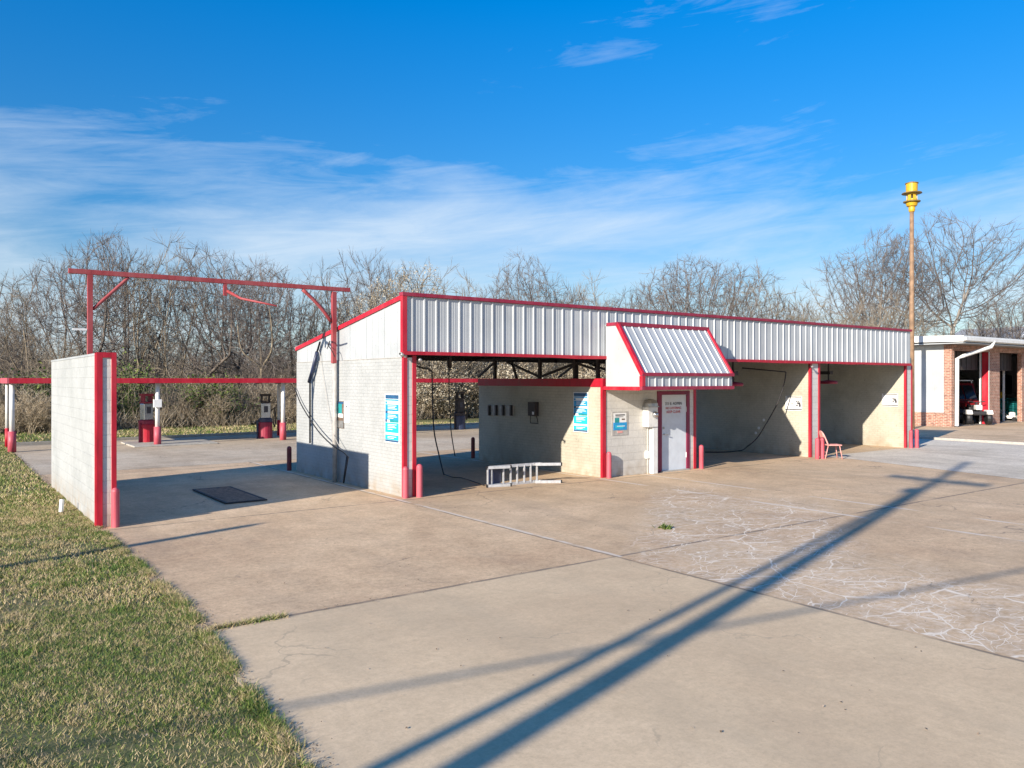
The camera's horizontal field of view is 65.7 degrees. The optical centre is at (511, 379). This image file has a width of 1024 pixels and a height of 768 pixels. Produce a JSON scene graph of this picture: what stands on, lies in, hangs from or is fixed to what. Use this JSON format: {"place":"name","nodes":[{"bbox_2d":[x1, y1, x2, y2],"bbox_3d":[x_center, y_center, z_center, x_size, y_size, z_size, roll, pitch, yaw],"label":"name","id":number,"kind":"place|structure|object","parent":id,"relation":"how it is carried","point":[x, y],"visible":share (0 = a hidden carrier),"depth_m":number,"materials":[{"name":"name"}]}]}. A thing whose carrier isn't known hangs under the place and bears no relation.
{"place":"outdoors","nodes":[
{"label":"outdoors","id":0,"kind":"place"},
{"bbox_2d":[0,421,476,767],"bbox_3d":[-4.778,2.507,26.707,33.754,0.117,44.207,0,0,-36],"label":"grass","id":1,"kind":"structure","parent":0,"point":[277,733],"depth_m":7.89,"materials":[{"name":"green plant"}]},
{"bbox_2d":[0,417,478,445],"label":"grass verge","id":2,"kind":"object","parent":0,"point":[472,419],"depth_m":41.96,"materials":[{"name":"green plant"}]},
{"bbox_2d":[0,383,50,433],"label":"dry shrub","id":3,"kind":"object","parent":2,"relation":"on","point":[39,411],"visible":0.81,"depth_m":37.56,"materials":[{"name":"beige plant"}]},
{"bbox_2d":[199,390,238,425],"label":"dry shrub","id":4,"kind":"object","parent":2,"relation":"on","point":[221,412],"visible":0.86,"depth_m":43.68,"materials":[{"name":"beige plant"}]},
{"bbox_2d":[276,397,296,423],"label":"dry shrub","id":5,"kind":"object","parent":2,"relation":"on","point":[293,408],"visible":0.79,"depth_m":45.95,"materials":[{"name":"beige plant"}]},
{"bbox_2d":[416,361,465,418],"bbox_3d":[-5.897,0.592,51.157,5.805,3.961,5.458,0,0,-24],"label":"blossoming shrub","id":6,"kind":"object","parent":2,"relation":"on","point":[425,389],"visible":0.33,"depth_m":51.05,"materials":[{"name":"grey plant"}]},
{"bbox_2d":[416,369,467,418],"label":"blossoming shrub","id":7,"kind":"object","parent":2,"relation":"on","point":[440,402],"visible":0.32,"depth_m":51.50,"materials":[{"name":"grey plant"}]},
{"bbox_2d":[416,361,470,418],"bbox_3d":[-5.619,0.564,52.739,5.545,4.016,4.958,0,0,29],"label":"dry shrub","id":8,"kind":"object","parent":2,"relation":"on","point":[446,394],"visible":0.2,"depth_m":51.34,"materials":[{"name":"beige plant"}]},
{"bbox_2d":[416,361,478,417],"bbox_3d":[-4.543,0.364,54.150,6.100,4.417,5.453,0,0,20],"label":"dry shrub","id":9,"kind":"object","parent":2,"relation":"on","point":[469,400],"visible":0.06,"depth_m":52.91,"materials":[{"name":"beige plant"}]},
{"bbox_2d":[419,364,490,417],"bbox_3d":[-4.331,0.611,53.643,5.405,3.922,5.748,0,0,-43],"label":"blossoming shrub","id":10,"kind":"object","parent":2,"relation":"on","point":[465,389],"visible":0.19,"depth_m":52.20,"materials":[{"name":"grey plant"}]},
{"bbox_2d":[457,370,489,416],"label":"dry shrub","id":11,"kind":"object","parent":2,"relation":"on","point":[473,393],"visible":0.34,"depth_m":53.43,"materials":[{"name":"beige plant"}]},
{"bbox_2d":[470,362,537,399],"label":"blossoming shrub","id":12,"kind":"object","parent":2,"relation":"on","point":[511,376],"visible":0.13,"depth_m":54.40,"materials":[{"name":"grey plant"}]},
{"bbox_2d":[616,252,783,318],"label":"spreading tree","id":13,"kind":"object","parent":2,"relation":"on","point":[691,293],"visible":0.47,"depth_m":64.60,"materials":[{"name":"brown plant"}]},
{"bbox_2d":[781,279,896,325],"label":"bare tree","id":14,"kind":"object","parent":2,"relation":"on","point":[816,312],"visible":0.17,"depth_m":73.85,"materials":[{"name":"beige plant"}]},
{"bbox_2d":[15,424,478,474],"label":"back lot","id":15,"kind":"structure","parent":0,"point":[237,449],"depth_m":28.75,"materials":[{"name":"beige concrete"}]},
{"bbox_2d":[121,439,217,447],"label":"island","id":16,"kind":"structure","parent":15,"relation":"on","point":[176,442],"depth_m":31.66,"materials":[{"name":"concrete"}]},
{"bbox_2d":[138,393,154,441],"bbox_3d":[-14.733,1.525,32.121,0.740,1.950,0.620,0,0,-22],"label":"vacuum","id":17,"kind":"object","parent":16,"relation":"on","point":[146,423],"visible":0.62,"depth_m":31.91,"materials":[{"name":"red paint"}]},
{"bbox_2d":[0,378,477,452],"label":"vacuum shelter","id":18,"kind":"object","parent":15,"relation":"on","point":[10,437],"visible":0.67,"depth_m":30.82,"materials":[{"name":"red paint"}]},
{"bbox_2d":[16,422,478,445],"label":"kerb","id":19,"kind":"structure","parent":15,"relation":"on","point":[174,436],"depth_m":35.86,"materials":[{"name":"concrete"}]},
{"bbox_2d":[256,394,275,438],"bbox_3d":[-10.783,1.585,34.860,0.740,1.950,0.620,0,0,8],"label":"vacuum","id":20,"kind":"object","parent":15,"relation":"on","point":[265,420],"visible":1,"depth_m":34.67,"materials":[{"name":"red metal"}]},
{"bbox_2d":[454,392,467,429],"bbox_3d":[-2.648,1.585,41.086,0.740,1.950,0.620,0,0,-2],"label":"vacuum","id":21,"kind":"object","parent":15,"relation":"on","point":[460,416],"visible":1,"depth_m":40.88,"materials":[{"name":"metal"}]},
{"bbox_2d":[0,0,1023,372],"label":"sky","id":22,"kind":"structure","parent":0,"point":[621,139],"materials":[{"name":"blue"}]},
{"bbox_2d":[36,442,1023,767],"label":"yard concrete","id":23,"kind":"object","parent":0,"point":[544,624],"visible":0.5,"depth_m":8.92,"materials":[{"name":"beige concrete"}]},
{"bbox_2d":[51,352,116,527],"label":"bay wall","id":24,"kind":"structure","parent":23,"relation":"on","point":[84,434],"depth_m":14.69,"materials":[{"name":"white paint"}]},
{"bbox_2d":[111,488,119,527],"bbox_3d":[-6.901,2.216,13.800,0.132,0.688,0.132,0,0,-36],"label":"bollard","id":25,"kind":"object","parent":23,"relation":"on","point":[115,507],"visible":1,"depth_m":13.75,"materials":[{"name":"red metal"}]},
{"bbox_2d":[68,268,349,481],"bbox_3d":[-6.361,0.110,17.907,6.300,4.900,1.174,0,0,-36],"label":"pipe gantry","id":26,"kind":"object","parent":23,"relation":"on","point":[332,320],"visible":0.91,"depth_m":18.44,"materials":[{"name":"red metal"}]},
{"bbox_2d":[192,486,266,503],"bbox_3d":[-6.294,2.541,17.588,0.870,0.029,2.550,0,0,-36],"label":"drain grate","id":27,"kind":"object","parent":23,"relation":"on","point":[228,495],"visible":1,"depth_m":17.41,"materials":[{"name":"metal"}]},
{"bbox_2d":[402,466,408,498],"bbox_3d":[-2.309,2.216,17.193,0.132,0.688,0.132,0,0,-36],"label":"bollard","id":28,"kind":"object","parent":23,"relation":"on","point":[405,482],"visible":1,"depth_m":17.14,"materials":[{"name":"red metal"}]},
{"bbox_2d":[416,464,422,496],"bbox_3d":[-2.024,2.199,17.351,0.139,0.722,0.139,0,0,-36],"label":"bollard","id":29,"kind":"object","parent":23,"relation":"on","point":[419,480],"visible":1,"depth_m":17.29,"materials":[{"name":"red metal"}]},
{"bbox_2d":[0,452,979,767],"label":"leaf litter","id":30,"kind":"object","parent":23,"relation":"on","point":[202,620],"visible":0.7,"depth_m":8.30,"materials":[{"name":"brown plant"}]},
{"bbox_2d":[486,462,561,487],"bbox_3d":[0.260,2.308,19.400,2.040,0.520,0.362,0,0,-27],"label":"ladder","id":31,"kind":"object","parent":23,"relation":"on","point":[510,466],"visible":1,"depth_m":19.41,"materials":[{"name":"metal"}]},
{"bbox_2d":[489,469,500,483],"bbox_3d":[-0.423,2.325,19.133,0.345,0.370,0.020,0,0,-31],"label":"blue panel","id":32,"kind":"object","parent":31,"relation":"on","point":[496,475],"visible":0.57,"depth_m":19.14,"materials":[{"name":"blue"}]},
{"bbox_2d":[295,292,912,496],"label":"car wash building","id":33,"kind":"structure","parent":23,"relation":"on","point":[677,366],"depth_m":21.69,"materials":[{"name":"white paint"}]},
{"bbox_2d":[307,342,320,442],"bbox_3d":[-5.278,0.343,21.079,0.128,2.712,0.723,0,0,-36],"label":"wash boom","id":34,"kind":"object","parent":33,"relation":"attached to","point":[313,367],"visible":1,"depth_m":21.26,"materials":[{"name":"metal"}]},
{"bbox_2d":[295,388,348,482],"bbox_3d":[-5.023,1.339,20.544,0.113,2.252,4.050,0,0,-33],"label":"spray hose","id":35,"kind":"object","parent":33,"relation":"attached to","point":[346,464],"visible":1,"depth_m":19.62,"materials":[{"name":"black rubber"}]},
{"bbox_2d":[337,401,343,428],"bbox_3d":[-4.316,0.870,19.913,0.016,0.680,0.440,0,0,-36],"label":"sign","id":36,"kind":"object","parent":33,"relation":"attached to","point":[340,414],"visible":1,"depth_m":19.88,"materials":[{"name":"white plastic"}]},
{"bbox_2d":[385,394,399,443],"bbox_3d":[-2.675,0.855,17.669,0.025,1.090,0.680,0,0,-36],"label":"price poster","id":37,"kind":"object","parent":33,"relation":"attached to","point":[392,418],"visible":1,"depth_m":17.64,"materials":[{"name":"teal plastic"}]},
{"bbox_2d":[417,366,444,474],"bbox_3d":[-2.016,0.966,18.836,0.627,2.584,0.588,0,0,-36],"label":"bay hose","id":38,"kind":"object","parent":33,"relation":"hanging from","point":[433,413],"visible":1,"depth_m":19.14,"materials":[{"name":"black rubber"}]},
{"bbox_2d":[447,356,454,455],"bbox_3d":[-1.559,0.526,20.576,0.090,2.877,0.327,0,0,-36],"label":"bay hose","id":39,"kind":"object","parent":33,"relation":"hanging from","point":[449,361],"visible":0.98,"depth_m":20.64,"materials":[{"name":"black rubber"}]},
{"bbox_2d":[487,404,513,415],"bbox_3d":[-0.397,0.932,24.431,0.095,0.356,1.384,0,0,-36],"label":"tool rack","id":40,"kind":"object","parent":33,"relation":"attached to","point":[501,410],"visible":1,"depth_m":24.40,"materials":[{"name":"black metal"}]},
{"bbox_2d":[528,402,538,423],"bbox_3d":[0.631,0.952,22.981,0.147,0.619,0.388,0,0,-36],"label":"coin box","id":41,"kind":"object","parent":33,"relation":"attached to","point":[533,408],"visible":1,"depth_m":22.91,"materials":[{"name":"metal"}]},
{"bbox_2d":[573,392,588,432],"bbox_3d":[1.852,0.870,21.405,0.025,1.080,0.610,0,0,-36],"label":"price poster","id":42,"kind":"object","parent":33,"relation":"attached to","point":[580,411],"visible":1,"depth_m":21.38,"materials":[{"name":"teal plastic"}]},
{"bbox_2d":[612,411,627,435],"bbox_3d":[2.875,1.155,21.107,0.580,0.630,0.018,0,0,-36],"label":"menu sign","id":43,"kind":"object","parent":33,"relation":"attached to","point":[619,423],"visible":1,"depth_m":21.11,"materials":[{"name":"white plastic"}]},
{"bbox_2d":[642,399,658,473],"bbox_3d":[3.792,1.540,21.635,0.411,2.040,0.405,0,0,-36],"label":"electric meter","id":44,"kind":"object","parent":33,"relation":"attached to","point":[650,414],"visible":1,"depth_m":21.61,"materials":[{"name":"white paint"}]},
{"bbox_2d":[705,367,786,452],"bbox_3d":[8.031,1.075,27.045,1.581,2.997,2.580,0,0,-25],"label":"bay hose","id":45,"kind":"object","parent":33,"relation":"hanging from","point":[785,372],"visible":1,"depth_m":26.34,"materials":[{"name":"black rubber"}]},
{"bbox_2d":[785,396,801,410],"bbox_3d":[9.495,0.790,26.740,0.018,0.491,0.634,0,0,-36],"label":"rules sign","id":46,"kind":"object","parent":33,"relation":"attached to","point":[793,403],"visible":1,"depth_m":26.74,"materials":[{"name":"metal"}]},
{"bbox_2d":[882,394,897,405],"bbox_3d":[14.473,0.764,30.374,0.018,0.485,0.628,0,0,-36],"label":"rules sign","id":47,"kind":"object","parent":33,"relation":"attached to","point":[889,399],"visible":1,"depth_m":30.36,"materials":[{"name":"metal"}]},
{"bbox_2d":[606,452,611,477],"bbox_3d":[2.534,2.216,20.715,0.132,0.688,0.132,0,0,-36],"label":"bollard","id":48,"kind":"object","parent":23,"relation":"on","point":[608,464],"visible":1,"depth_m":20.67,"materials":[{"name":"red metal"}]},
{"bbox_2d":[913,436,1023,444],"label":"kerb","id":49,"kind":"structure","parent":23,"relation":"on","point":[975,440],"depth_m":32.79,"materials":[{"name":"concrete"}]},
{"bbox_2d":[824,438,1023,478],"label":"apron","id":50,"kind":"object","parent":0,"point":[998,459],"visible":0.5,"depth_m":26.48,"materials":[{"name":"grey concrete"}]},
{"bbox_2d":[913,422,1023,441],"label":"gravel drive","id":51,"kind":"structure","parent":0,"point":[1013,432],"depth_m":37.91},
{"bbox_2d":[901,181,921,428],"bbox_3d":[20.566,-3.815,40.795,0.976,12.750,0.966,0,0,-36],"label":"siren pole","id":52,"kind":"object","parent":51,"relation":"on","point":[912,192],"visible":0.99,"depth_m":40.69,"materials":[{"name":"brown wood"}]},
{"label":"woodland floor","id":53,"kind":"structure","parent":0,"visible":0},
{"bbox_2d":[0,271,49,385],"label":"bare tree","id":54,"kind":"object","parent":53,"relation":"on","point":[25,332],"visible":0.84,"depth_m":46.00,"materials":[{"name":"beige plant"}]},
{"bbox_2d":[0,358,50,412],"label":"green shrub","id":55,"kind":"object","parent":53,"relation":"on","point":[46,385],"visible":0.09,"depth_m":40.30,"materials":[{"name":"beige plant"}]},
{"bbox_2d":[0,310,52,377],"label":"bare tree","id":56,"kind":"object","parent":53,"relation":"on","point":[19,350],"visible":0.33,"depth_m":50.67,"materials":[{"name":"brown plant"}]},
{"bbox_2d":[14,327,83,392],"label":"bare tree","id":57,"kind":"object","parent":53,"relation":"on","point":[47,359],"visible":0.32,"depth_m":44.03,"materials":[{"name":"beige plant"}]},
{"bbox_2d":[0,254,111,376],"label":"bare tree","id":58,"kind":"object","parent":53,"relation":"on","point":[32,292],"visible":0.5,"depth_m":49.91,"materials":[{"name":"brown plant"}]},
{"bbox_2d":[18,223,157,371],"bbox_3d":[-24.747,-3.215,47.295,7.154,11.765,7.550,0,0,6],"label":"bare tree","id":59,"kind":"object","parent":53,"relation":"on","point":[105,305],"visible":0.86,"depth_m":46.45,"materials":[{"name":"brown plant"}]},
{"bbox_2d":[55,237,191,386],"bbox_3d":[-25.043,-3.377,51.728,7.420,12.120,8.015,0,0,10],"label":"bare tree","id":60,"kind":"object","parent":53,"relation":"on","point":[141,321],"visible":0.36,"depth_m":50.83,"materials":[{"name":"brown plant"}]},
{"bbox_2d":[117,391,147,427],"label":"green shrub","id":61,"kind":"object","parent":53,"relation":"on","point":[126,409],"visible":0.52,"depth_m":41.73,"materials":[{"name":"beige plant"}]},
{"bbox_2d":[113,347,159,423],"bbox_3d":[-20.820,0.491,43.250,3.687,4.486,4.637,0,0,-15],"label":"green shrub","id":62,"kind":"object","parent":53,"relation":"on","point":[128,385],"visible":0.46,"depth_m":42.46,"materials":[{"name":"beige plant"}]},
{"bbox_2d":[78,227,240,395],"bbox_3d":[-22.298,-3.406,50.084,8.295,12.220,8.212,0,0,26],"label":"bare tree","id":63,"kind":"object","parent":53,"relation":"on","point":[146,344],"visible":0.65,"depth_m":49.16,"materials":[{"name":"beige plant"}]},
{"bbox_2d":[133,331,191,392],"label":"bare tree","id":64,"kind":"object","parent":53,"relation":"on","point":[169,360],"visible":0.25,"depth_m":56.63,"materials":[{"name":"brown plant"}]},
{"bbox_2d":[165,374,212,425],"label":"bare shrub","id":65,"kind":"object","parent":53,"relation":"on","point":[180,396],"visible":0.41,"depth_m":43.56,"materials":[{"name":"brown plant"}]},
{"bbox_2d":[173,333,221,384],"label":"bare tree","id":66,"kind":"object","parent":53,"relation":"on","point":[194,358],"visible":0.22,"depth_m":67.87,"materials":[{"name":"brown plant"}]},
{"bbox_2d":[161,367,242,403],"bbox_3d":[-19.431,0.867,49.250,5.152,3.401,4.981,0,0,40],"label":"green shrub","id":67,"kind":"object","parent":53,"relation":"on","point":[182,384],"visible":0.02,"depth_m":48.80,"materials":[{"name":"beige plant"}]},
{"bbox_2d":[164,370,259,424],"bbox_3d":[-16.775,0.977,44.835,5.314,3.181,5.496,0,0,-23],"label":"green shrub","id":68,"kind":"object","parent":53,"relation":"on","point":[214,389],"visible":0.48,"depth_m":44.05,"materials":[{"name":"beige plant"}]},
{"bbox_2d":[143,240,283,377],"bbox_3d":[-18.065,-2.948,49.526,8.968,11.237,8.536,0,0,41],"label":"bare tree","id":69,"kind":"object","parent":53,"relation":"on","point":[219,364],"visible":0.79,"depth_m":48.53,"materials":[{"name":"brown plant"}]},
{"bbox_2d":[206,345,257,395],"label":"bare tree","id":70,"kind":"object","parent":53,"relation":"on","point":[232,369],"visible":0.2,"depth_m":56.36,"materials":[{"name":"beige plant"}]},
{"bbox_2d":[178,247,291,390],"bbox_3d":[-19.282,-3.300,55.157,7.328,11.938,6.943,0,0,9],"label":"bare tree","id":71,"kind":"object","parent":53,"relation":"on","point":[227,345],"visible":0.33,"depth_m":54.91,"materials":[{"name":"brown plant"}]},
{"bbox_2d":[0,403,478,432],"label":"dry grass","id":72,"kind":"structure","parent":53,"relation":"on","point":[163,425],"depth_m":43.06,"materials":[{"name":"plant"}]},
{"bbox_2d":[236,340,280,397],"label":"bare tree","id":73,"kind":"object","parent":53,"relation":"on","point":[267,368],"visible":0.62,"depth_m":47.45,"materials":[{"name":"brown plant"}]},
{"bbox_2d":[211,264,306,397],"bbox_3d":[-15.060,-2.182,47.660,6.058,9.682,5.795,0,0,-18],"label":"bare tree","id":74,"kind":"object","parent":53,"relation":"on","point":[276,314],"visible":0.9,"depth_m":47.24,"materials":[{"name":"beige plant"}]},
{"bbox_2d":[225,375,296,424],"bbox_3d":[-13.911,1.147,46.146,4.490,3.050,5.881,0,0,14],"label":"bare shrub","id":75,"kind":"object","parent":53,"relation":"on","point":[273,397],"visible":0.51,"depth_m":45.81,"materials":[{"name":"brown plant"}]},
{"bbox_2d":[241,338,296,398],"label":"bare tree","id":76,"kind":"object","parent":53,"relation":"on","point":[285,369],"visible":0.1,"depth_m":51.67,"materials":[{"name":"beige plant"}]},
{"bbox_2d":[0,363,549,431],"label":"undergrowth","id":77,"kind":"object","parent":53,"relation":"on","point":[162,398],"visible":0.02,"depth_m":43.96,"materials":[{"name":"brown plant"}]},
{"bbox_2d":[220,259,359,393],"bbox_3d":[-14.345,-2.695,51.628,8.445,10.774,8.655,0,0,-38],"label":"bare tree","id":78,"kind":"object","parent":53,"relation":"on","point":[311,329],"visible":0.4,"depth_m":51.28,"materials":[{"name":"brown plant"}]},
{"bbox_2d":[2,335,605,396],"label":"distant woods","id":79,"kind":"object","parent":53,"relation":"on","point":[184,365],"depth_m":94.73,"materials":[{"name":"brown plant"}]},
{"bbox_2d":[296,277,358,343],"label":"bare tree","id":80,"kind":"object","parent":53,"relation":"on","point":[315,326],"visible":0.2,"depth_m":53.59,"materials":[{"name":"beige plant"}]},
{"bbox_2d":[318,246,414,321],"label":"bare tree","id":81,"kind":"object","parent":53,"relation":"on","point":[364,283],"visible":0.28,"depth_m":54.63,"materials":[{"name":"brown plant"}]},
{"bbox_2d":[337,281,429,378],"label":"budding tree","id":82,"kind":"object","parent":53,"relation":"on","point":[361,301],"visible":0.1,"depth_m":51.27,"materials":[{"name":"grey plant"}]},
{"bbox_2d":[355,258,452,377],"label":"budding tree","id":83,"kind":"object","parent":53,"relation":"on","point":[399,283],"visible":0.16,"depth_m":52.28,"materials":[{"name":"grey plant"}]},
{"bbox_2d":[416,361,467,418],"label":"budding tree","id":84,"kind":"object","parent":53,"relation":"on","point":[430,364],"visible":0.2,"depth_m":51.66,"materials":[{"name":"grey plant"}]},
{"bbox_2d":[412,256,497,369],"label":"bare tree","id":85,"kind":"object","parent":53,"relation":"on","point":[444,291],"visible":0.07,"depth_m":61.65,"materials":[{"name":"beige plant"}]},
{"bbox_2d":[440,361,492,399],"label":"budding tree","id":86,"kind":"object","parent":53,"relation":"on","point":[473,371],"visible":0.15,"depth_m":53.63,"materials":[{"name":"grey plant"}]},
{"bbox_2d":[459,362,516,382],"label":"budding tree","id":87,"kind":"object","parent":53,"relation":"on","point":[500,363],"visible":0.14,"depth_m":54.77,"materials":[{"name":"grey plant"}]},
{"bbox_2d":[490,362,562,378],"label":"budding tree","id":88,"kind":"object","parent":53,"relation":"on","point":[544,370],"visible":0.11,"depth_m":58.01,"materials":[{"name":"grey plant"}]},
{"bbox_2d":[478,246,595,373],"bbox_3d":[1.324,-3.684,60.549,10.439,12.673,10.528,0,0,-26],"label":"spreading tree","id":89,"kind":"object","parent":53,"relation":"on","point":[509,293],"visible":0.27,"depth_m":59.24,"materials":[{"name":"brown plant"}]},
{"bbox_2d":[543,269,632,372],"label":"bare tree","id":90,"kind":"object","parent":53,"relation":"on","point":[593,293],"visible":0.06,"depth_m":64.19,"materials":[{"name":"beige plant"}]},
{"bbox_2d":[628,280,699,310],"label":"bare tree","id":91,"kind":"object","parent":53,"relation":"on","point":[654,298],"visible":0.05,"depth_m":73.18,"materials":[{"name":"brown plant"}]},
{"bbox_2d":[698,265,806,320],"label":"bare tree","id":92,"kind":"object","parent":53,"relation":"on","point":[770,306],"visible":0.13,"depth_m":74.83,"materials":[{"name":"beige plant"}]},
{"bbox_2d":[764,294,813,321],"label":"bare tree","id":93,"kind":"object","parent":53,"relation":"on","point":[785,302],"visible":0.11,"depth_m":79.02,"materials":[{"name":"beige plant"}]},
{"label":"ground","id":94,"kind":"structure","parent":0,"visible":0},
{"bbox_2d":[834,279,924,335],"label":"bare tree","id":95,"kind":"object","parent":94,"relation":"on","point":[877,316],"visible":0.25,"depth_m":56.96,"materials":[{"name":"beige plant"}]},
{"bbox_2d":[811,224,956,333],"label":"spreading tree","id":96,"kind":"object","parent":94,"relation":"on","point":[876,277],"visible":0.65,"depth_m":65.19,"materials":[{"name":"brown plant"}]},
{"bbox_2d":[856,288,968,382],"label":"bare tree","id":97,"kind":"object","parent":94,"relation":"on","point":[923,328],"visible":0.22,"depth_m":60.78,"materials":[{"name":"beige plant"}]},
{"bbox_2d":[857,208,1023,335],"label":"spreading tree","id":98,"kind":"object","parent":94,"relation":"on","point":[964,296],"visible":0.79,"depth_m":65.57,"materials":[{"name":"brown plant"}]},
{"bbox_2d":[914,335,1023,426],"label":"brick garage","id":99,"kind":"structure","parent":94,"relation":"on","point":[989,362],"depth_m":43.69,"materials":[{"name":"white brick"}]},
{"bbox_2d":[954,351,977,369],"bbox_3d":[24.997,-1.150,44.139,3.900,1.180,0.090,0,0,-36],"label":"raised door","id":100,"kind":"structure","parent":99,"relation":"in","point":[970,362],"depth_m":44.54,"materials":[{"name":"metal"}]},
{"bbox_2d":[954,380,981,421],"bbox_3d":[27.030,1.268,48.439,2.280,2.525,5.320,0,0,-4],"label":"pickup truck","id":101,"kind":"object","parent":99,"relation":"on","point":[967,393],"visible":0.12,"depth_m":47.54,"materials":[{"name":"red paint"}]},
{"bbox_2d":[959,401,993,424],"bbox_3d":[26.217,1.830,45.000,1.311,1.340,2.030,0,0,12],"label":"quad bike","id":102,"kind":"object","parent":99,"relation":"on","point":[967,412],"visible":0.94,"depth_m":44.30,"materials":[{"name":"white plastic"}]},
{"bbox_2d":[1000,353,1010,370],"bbox_3d":[28.988,-1.150,47.067,2.900,1.180,0.090,0,0,-36],"label":"raised door","id":103,"kind":"structure","parent":99,"relation":"in","point":[1005,358],"depth_m":47.42,"materials":[{"name":"metal"}]},
{"bbox_2d":[1002,375,1011,393],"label":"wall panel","id":104,"kind":"structure","parent":99,"relation":"attached to","point":[1008,384],"depth_m":53.97,"materials":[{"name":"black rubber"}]},
{"bbox_2d":[955,327,1023,338],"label":"trees","id":105,"kind":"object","parent":94,"relation":"on","point":[975,330],"depth_m":91.15,"materials":[{"name":"plant"}]},
{"bbox_2d":[960,283,1023,338],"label":"bare tree","id":106,"kind":"object","parent":94,"relation":"on","point":[998,324],"visible":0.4,"depth_m":80.16,"materials":[{"name":"brown plant"}]},
{"bbox_2d":[964,297,1019,337],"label":"bare tree","id":107,"kind":"object","parent":94,"relation":"on","point":[987,328],"visible":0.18,"depth_m":89.52,"materials":[{"name":"beige plant"}]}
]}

